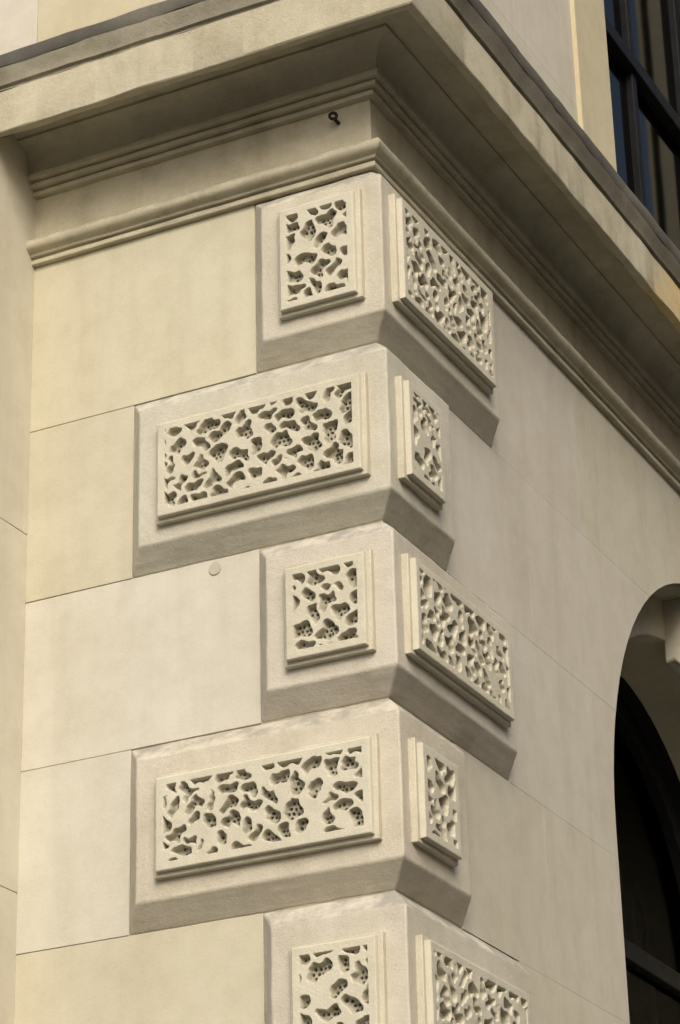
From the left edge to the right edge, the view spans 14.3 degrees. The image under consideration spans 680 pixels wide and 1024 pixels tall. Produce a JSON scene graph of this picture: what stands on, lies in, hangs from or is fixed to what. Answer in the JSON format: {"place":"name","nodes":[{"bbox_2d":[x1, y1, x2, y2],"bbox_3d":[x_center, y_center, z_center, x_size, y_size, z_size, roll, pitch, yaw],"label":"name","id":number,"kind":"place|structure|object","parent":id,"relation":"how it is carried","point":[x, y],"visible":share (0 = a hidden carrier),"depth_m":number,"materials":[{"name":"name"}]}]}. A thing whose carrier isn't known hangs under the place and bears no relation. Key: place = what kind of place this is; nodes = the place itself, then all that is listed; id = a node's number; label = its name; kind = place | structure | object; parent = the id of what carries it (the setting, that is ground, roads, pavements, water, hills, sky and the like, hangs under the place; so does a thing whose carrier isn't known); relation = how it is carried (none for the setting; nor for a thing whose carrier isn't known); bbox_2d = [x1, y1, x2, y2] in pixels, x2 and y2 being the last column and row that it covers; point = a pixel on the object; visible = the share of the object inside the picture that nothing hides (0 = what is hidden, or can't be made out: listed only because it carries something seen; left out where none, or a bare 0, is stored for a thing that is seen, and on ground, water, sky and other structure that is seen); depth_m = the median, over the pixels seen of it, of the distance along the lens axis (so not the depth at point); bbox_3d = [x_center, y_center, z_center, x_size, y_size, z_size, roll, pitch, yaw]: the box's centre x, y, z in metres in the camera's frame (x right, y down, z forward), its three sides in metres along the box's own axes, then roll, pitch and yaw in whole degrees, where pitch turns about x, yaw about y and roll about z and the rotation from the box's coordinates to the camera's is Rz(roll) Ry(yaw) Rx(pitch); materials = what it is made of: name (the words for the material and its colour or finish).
{"place":"outdoors","nodes":[
{"label":"outdoors","id":0,"kind":"place"},
{"bbox_2d":[0,886,17,1023],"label":"bay pier block","id":1,"kind":"structure","parent":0,"point":[8,915],"depth_m":6.17,"materials":[{"name":"beige stone"}]},
{"bbox_2d":[0,518,26,892],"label":"bay pier block","id":2,"kind":"structure","parent":1,"relation":"on","point":[13,551],"depth_m":6.42,"materials":[{"name":"beige stone"}]},
{"bbox_2d":[0,135,35,534],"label":"bay pier block","id":3,"kind":"structure","parent":2,"relation":"on","point":[17,213],"depth_m":6.80,"materials":[{"name":"beige stone"}]},
{"bbox_2d":[619,0,646,208],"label":"sash mullion","id":4,"kind":"object","parent":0,"point":[634,122],"visible":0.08,"depth_m":9.17},
{"bbox_2d":[605,16,679,145],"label":"sash rail","id":5,"kind":"object","parent":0,"point":[622,54],"visible":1,"depth_m":9.32,"materials":[{"name":"black wood"}]},
{"bbox_2d":[624,938,679,997],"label":"window frame","id":6,"kind":"object","parent":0,"point":[649,966],"depth_m":8.38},
{"bbox_2d":[667,0,679,116],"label":"sash inner stile","id":7,"kind":"object","parent":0,"point":[674,22],"depth_m":9.87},
{"bbox_3d":[0.189,-1.387,7.143,0.030,0.519,0.567,-13,-27,24],"label":"ashlar block","id":8,"kind":"object","parent":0,"visible":0},
{"bbox_2d":[491,0,501,12],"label":"ashlar block","id":9,"kind":"structure","parent":8,"relation":"on","point":[498,4],"depth_m":7.71,"materials":[{"name":"stone"}]},
{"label":"pavement","id":10,"kind":"structure","parent":0,"visible":0},
{"bbox_2d":[21,103,469,1023],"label":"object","id":11,"kind":"object","parent":10,"relation":"on","point":[261,701],"depth_m":6.18,"materials":[{"name":"beige stone"}]},
{"bbox_2d":[437,173,679,960],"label":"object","id":12,"kind":"object","parent":10,"relation":"on","point":[668,592],"visible":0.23,"depth_m":8.22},
{"bbox_2d":[26,99,679,493],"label":"architrave and frieze","id":13,"kind":"object","parent":12,"relation":"attached to","point":[362,137],"visible":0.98,"depth_m":6.87,"materials":[{"name":"stone"}]},
{"bbox_2d":[328,111,339,124],"bbox_3d":[-0.012,-0.964,6.655,0.023,0.025,0.036,-13,-27,24],"label":"iron eye bolt","id":14,"kind":"object","parent":13,"relation":"attached to","point":[335,120],"visible":1,"depth_m":6.64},
{"bbox_2d":[1,10,679,438],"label":"bed moulding","id":15,"kind":"object","parent":13,"relation":"on","point":[401,72],"visible":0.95,"depth_m":6.94,"materials":[{"name":"stone"}]},
{"bbox_2d":[0,0,679,332],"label":"corona","id":16,"kind":"object","parent":15,"relation":"on","point":[231,41],"visible":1,"depth_m":6.75,"materials":[{"name":"stone"}]},
{"bbox_2d":[0,0,679,289],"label":"cornice cyma","id":17,"kind":"object","parent":16,"relation":"on","point":[159,27],"visible":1,"depth_m":6.87,"materials":[{"name":"stone"}]},
{"bbox_2d":[0,0,679,263],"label":"cornice weathering","id":18,"kind":"object","parent":17,"relation":"on","point":[86,32],"visible":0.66,"depth_m":6.89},
{"bbox_2d":[0,0,37,54],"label":"ashlar block","id":19,"kind":"structure","parent":18,"relation":"on","point":[18,24],"depth_m":7.31,"materials":[{"name":"stone"}]},
{"bbox_2d":[37,0,164,42],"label":"ashlar block","id":20,"kind":"structure","parent":18,"relation":"on","point":[57,17],"depth_m":7.22,"materials":[{"name":"stone"}]},
{"bbox_2d":[480,0,578,124],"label":"ashlar block","id":21,"kind":"structure","parent":18,"relation":"on","point":[530,57],"depth_m":7.87,"materials":[{"name":"stone"}]},
{"bbox_2d":[446,409,532,642],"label":"ashlar block","id":22,"kind":"structure","parent":12,"relation":"attached to","point":[488,564],"depth_m":6.77,"materials":[{"name":"stone"}]},
{"bbox_2d":[454,744,552,979],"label":"ashlar block","id":23,"kind":"structure","parent":12,"relation":"attached to","point":[507,913],"depth_m":6.40,"materials":[{"name":"stone"}]},
{"bbox_2d":[491,298,580,531],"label":"ashlar block","id":24,"kind":"structure","parent":12,"relation":"attached to","point":[533,445],"depth_m":7.25,"materials":[{"name":"stone"}]},
{"bbox_2d":[502,0,576,107],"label":"ashlar block","id":25,"kind":"structure","parent":12,"relation":"attached to","point":[542,29],"depth_m":8.07,"materials":[{"name":"stone"}]},
{"bbox_2d":[505,620,601,846],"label":"ashlar block","id":26,"kind":"structure","parent":12,"relation":"attached to","point":[554,769],"depth_m":6.87,"materials":[{"name":"stone"}]},
{"bbox_2d":[518,961,613,1023],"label":"ashlar block","id":27,"kind":"structure","parent":12,"relation":"attached to","point":[552,1002],"depth_m":6.50,"materials":[{"name":"stone"}]},
{"bbox_2d":[524,480,648,710],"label":"ashlar block","id":28,"kind":"structure","parent":12,"relation":"attached to","point":[588,599],"depth_m":7.23,"materials":[{"name":"stone"}]},
{"bbox_2d":[571,380,679,596],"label":"ashlar block","id":29,"kind":"structure","parent":28,"relation":"on","point":[629,500],"depth_m":7.77,"materials":[{"name":"stone"}]},
{"bbox_2d":[543,806,629,1023],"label":"ashlar block","id":30,"kind":"structure","parent":12,"relation":"attached to","point":[586,925],"depth_m":6.79,"materials":[{"name":"stone"}]},
{"bbox_2d":[570,0,616,171],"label":"window surround","id":31,"kind":"object","parent":12,"relation":"attached to","point":[592,82],"depth_m":8.34,"materials":[{"name":"stone"}]},
{"bbox_2d":[592,692,617,857],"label":"ashlar block","id":32,"kind":"structure","parent":12,"relation":"attached to","point":[604,713],"depth_m":7.15,"materials":[{"name":"stone"}]},
{"bbox_2d":[618,675,679,819],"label":"arch window reveal","id":33,"kind":"object","parent":12,"relation":"attached to","point":[634,703],"visible":0.03,"depth_m":8.76,"materials":[{"name":"black paint"}]},
{"bbox_2d":[615,692,679,893],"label":"arched sash frame","id":34,"kind":"object","parent":33,"relation":"attached to","point":[630,730],"visible":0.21,"depth_m":8.77,"materials":[{"name":"black wood"}]},
{"bbox_2d":[614,727,679,1023],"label":"arched glass","id":35,"kind":"object","parent":34,"relation":"in","point":[650,898],"visible":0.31,"depth_m":8.57,"materials":[{"name":"black glass"}]},
{"bbox_2d":[620,595,679,781],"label":"arch order","id":36,"kind":"object","parent":12,"relation":"attached to","point":[650,676],"visible":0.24,"depth_m":8.53,"materials":[{"name":"stone"}]},
{"bbox_2d":[663,598,679,675],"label":"keystone console","id":37,"kind":"object","parent":12,"relation":"attached to","point":[671,608],"visible":1,"depth_m":8.28,"materials":[{"name":"stone"}]},
{"bbox_3d":[0.976,-0.553,8.844,0.450,0.122,1.258,-13,-27,24],"label":"upper window sill","id":38,"kind":"object","parent":12,"relation":"attached to","visible":0},
{"bbox_2d":[604,0,679,250],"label":"sash glass","id":39,"kind":"object","parent":38,"relation":"on","point":[652,46],"depth_m":9.41,"materials":[{"name":"black glass"}]},
{"bbox_3d":[-2.462,4.120,5.730,6.070,0.668,0.090,-13,-27,24],"label":"plinth","id":40,"kind":"object","parent":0,"visible":0},
{"bbox_3d":[-0.031,3.122,5.037,0.704,0.440,0.386,-13,-27,24],"label":"corner block","id":41,"kind":"object","parent":40,"relation":"on","visible":0},
{"bbox_3d":[0.181,2.744,5.280,0.364,0.440,0.699,-13,-27,24],"label":"corner block","id":42,"kind":"object","parent":41,"relation":"on","visible":0},
{"bbox_3d":[-0.052,2.324,5.407,0.704,0.440,0.386,-13,-27,24],"label":"corner block","id":43,"kind":"object","parent":42,"relation":"on","visible":0},
{"bbox_3d":[0.160,1.946,5.650,0.366,0.442,0.702,-13,-27,24],"label":"corner block","id":44,"kind":"object","parent":43,"relation":"on","visible":0},
{"bbox_3d":[-0.073,1.526,5.777,0.707,0.442,0.388,-13,-27,24],"label":"corner block","id":45,"kind":"object","parent":44,"relation":"on","visible":0},
{"bbox_2d":[14,913,264,1023],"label":"ashlar block","id":46,"kind":"structure","parent":45,"relation":"on","point":[209,973],"depth_m":6.00,"materials":[{"name":"stone"}]},
{"bbox_2d":[16,750,131,954],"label":"ashlar block","id":47,"kind":"structure","parent":46,"relation":"on","point":[74,871],"depth_m":6.22,"materials":[{"name":"stone"}]},
{"bbox_2d":[264,892,531,1023],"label":"quoin block","id":48,"kind":"structure","parent":45,"relation":"on","point":[401,921],"depth_m":5.80,"materials":[{"name":"stone"}]},
{"bbox_2d":[130,699,470,934],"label":"quoin block","id":49,"kind":"structure","parent":48,"relation":"on","point":[396,859],"depth_m":5.97,"materials":[{"name":"stone"}]},
{"bbox_2d":[21,550,260,771],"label":"ashlar block","id":50,"kind":"structure","parent":49,"relation":"on","point":[153,659],"depth_m":6.34,"materials":[{"name":"stone"}]},
{"bbox_2d":[25,406,134,603],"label":"ashlar block","id":51,"kind":"structure","parent":50,"relation":"on","point":[80,531],"depth_m":6.59,"materials":[{"name":"stone"}]},
{"bbox_2d":[209,562,220,574],"bbox_3d":[-0.291,0.132,6.340,0.033,0.033,0.004,-13,-27,24],"label":"repair plug","id":52,"kind":"object","parent":50,"relation":"attached to","point":[214,568],"visible":1,"depth_m":6.34,"materials":[{"name":"stone"}]},
{"bbox_2d":[156,737,374,872],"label":"vermiculated field","id":53,"kind":"structure","parent":49,"relation":"attached to","point":[288,801],"depth_m":5.96,"materials":[{"name":"stone"}]},
{"bbox_2d":[154,733,382,880],"bbox_3d":[-0.162,0.650,5.977,0.558,0.240,0.022,-13,-27,24],"label":"panel fillet","id":54,"kind":"object","parent":49,"relation":"attached to","point":[377,836],"visible":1,"depth_m":5.91,"materials":[{"name":"stone"}]},
{"bbox_2d":[260,522,516,780],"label":"quoin block","id":55,"kind":"structure","parent":49,"relation":"on","point":[391,669],"depth_m":6.11,"materials":[{"name":"stone"}]},
{"bbox_2d":[133,343,454,577],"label":"quoin block","id":56,"kind":"structure","parent":55,"relation":"on","point":[384,493],"depth_m":6.33,"materials":[{"name":"stone"}]},
{"bbox_2d":[30,205,256,432],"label":"ashlar block","id":57,"kind":"structure","parent":56,"relation":"on","point":[157,316],"depth_m":6.72,"materials":[{"name":"stone"}]},
{"bbox_2d":[156,370,370,526],"bbox_3d":[-0.183,-0.145,6.346,0.558,0.265,0.022,-13,-27,24],"label":"panel fillet","id":58,"kind":"object","parent":56,"relation":"attached to","point":[365,472],"visible":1,"depth_m":6.27,"materials":[{"name":"stone"}]},
{"bbox_2d":[157,373,363,518],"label":"vermiculated field","id":59,"kind":"structure","parent":58,"relation":"attached to","point":[278,442],"depth_m":6.33,"materials":[{"name":"stone"}]},
{"bbox_2d":[255,172,499,447],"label":"quoin block","id":60,"kind":"structure","parent":56,"relation":"on","point":[377,315],"depth_m":6.48,"materials":[{"name":"stone"}]},
{"bbox_2d":[277,188,365,320],"bbox_3d":[-0.045,-0.612,6.479,0.222,0.297,0.022,-13,-27,24],"label":"panel fillet","id":61,"kind":"object","parent":60,"relation":"attached to","point":[359,295],"visible":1,"depth_m":6.43,"materials":[{"name":"stone"}]},
{"bbox_2d":[279,190,357,312],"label":"vermiculated field","id":62,"kind":"structure","parent":61,"relation":"attached to","point":[318,249],"depth_m":6.46,"materials":[{"name":"stone"}]},
{"bbox_2d":[388,193,492,394],"bbox_3d":[0.248,-0.527,6.671,0.022,0.295,0.549,-13,-27,24],"label":"panel fillet","id":63,"kind":"object","parent":60,"relation":"attached to","point":[435,338],"visible":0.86,"depth_m":6.49,"materials":[{"name":"stone"}]},
{"bbox_2d":[396,198,495,387],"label":"vermiculated field","id":64,"kind":"structure","parent":60,"relation":"attached to","point":[445,295],"depth_m":6.64,"materials":[{"name":"stone"}]},
{"bbox_2d":[395,376,442,510],"bbox_3d":[0.181,-0.158,6.332,0.022,0.263,0.206,-13,-27,24],"label":"panel fillet","id":65,"kind":"object","parent":56,"relation":"attached to","point":[418,490],"visible":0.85,"depth_m":6.25,"materials":[{"name":"stone"}]},
{"bbox_2d":[403,380,445,503],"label":"vermiculated field","id":66,"kind":"structure","parent":65,"relation":"attached to","point":[424,443],"depth_m":6.31,"materials":[{"name":"stone"}]},
{"bbox_2d":[285,551,368,661],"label":"vermiculated field","id":67,"kind":"structure","parent":55,"relation":"attached to","point":[326,605],"depth_m":6.08,"materials":[{"name":"stone"}]},
{"bbox_2d":[283,548,376,669],"bbox_3d":[-0.023,0.218,6.093,0.222,0.245,0.022,-13,-27,24],"label":"panel fillet","id":68,"kind":"object","parent":55,"relation":"attached to","point":[371,647],"visible":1,"depth_m":6.05,"materials":[{"name":"stone"}]},
{"bbox_2d":[401,553,510,727],"bbox_3d":[0.270,0.303,6.286,0.022,0.243,0.549,-13,-27,24],"label":"panel fillet","id":69,"kind":"object","parent":55,"relation":"attached to","point":[444,678],"visible":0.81,"depth_m":6.10,"materials":[{"name":"stone"}]},
{"bbox_2d":[410,557,513,721],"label":"vermiculated field","id":70,"kind":"structure","parent":55,"relation":"attached to","point":[461,640],"depth_m":6.25,"materials":[{"name":"stone"}]},
{"bbox_2d":[408,737,457,866],"bbox_3d":[0.202,0.637,5.963,0.022,0.238,0.206,-13,-27,24],"label":"panel fillet","id":71,"kind":"object","parent":49,"relation":"attached to","point":[416,839],"visible":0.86,"depth_m":5.88,"materials":[{"name":"stone"}]},
{"bbox_2d":[417,742,461,859],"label":"vermiculated field","id":72,"kind":"structure","parent":71,"relation":"attached to","point":[439,808],"depth_m":5.94,"materials":[{"name":"stone"}]},
{"bbox_2d":[291,935,379,1023],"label":"vermiculated field","id":73,"kind":"structure","parent":48,"relation":"attached to","point":[330,985],"depth_m":5.71,"materials":[{"name":"stone"}]},
{"bbox_2d":[290,931,387,1023],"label":"panel fillet","id":74,"kind":"object","parent":48,"relation":"attached to","point":[383,991],"visible":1,"depth_m":5.70,"materials":[{"name":"stone"}]},
{"bbox_2d":[416,934,523,1023],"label":"panel fillet","id":75,"kind":"object","parent":48,"relation":"attached to","point":[421,981],"visible":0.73,"depth_m":5.71,"materials":[{"name":"stone"}]},
{"bbox_2d":[424,940,530,1023],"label":"vermiculated field","id":76,"kind":"structure","parent":75,"relation":"attached to","point":[460,990],"depth_m":5.85,"materials":[{"name":"stone"}]},
{"bbox_3d":[0.586,2.954,5.755,0.030,0.439,0.592,-13,-27,24],"label":"ashlar block","id":77,"kind":"object","parent":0,"visible":0},
{"bbox_3d":[0.647,2.612,6.067,0.030,0.439,0.500,-13,-27,24],"label":"ashlar block","id":78,"kind":"object","parent":77,"relation":"on","visible":0},
{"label":"ashlar block","id":79,"kind":"object","parent":78,"relation":"on","visible":0},
{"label":"ashlar block","id":80,"kind":"object","parent":79,"relation":"on","visible":0},
{"bbox_2d":[614,1016,626,1023],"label":"ashlar block","id":81,"kind":"structure","parent":80,"relation":"on","point":[617,1020],"depth_m":6.84,"materials":[{"name":"stone"}]}
]}

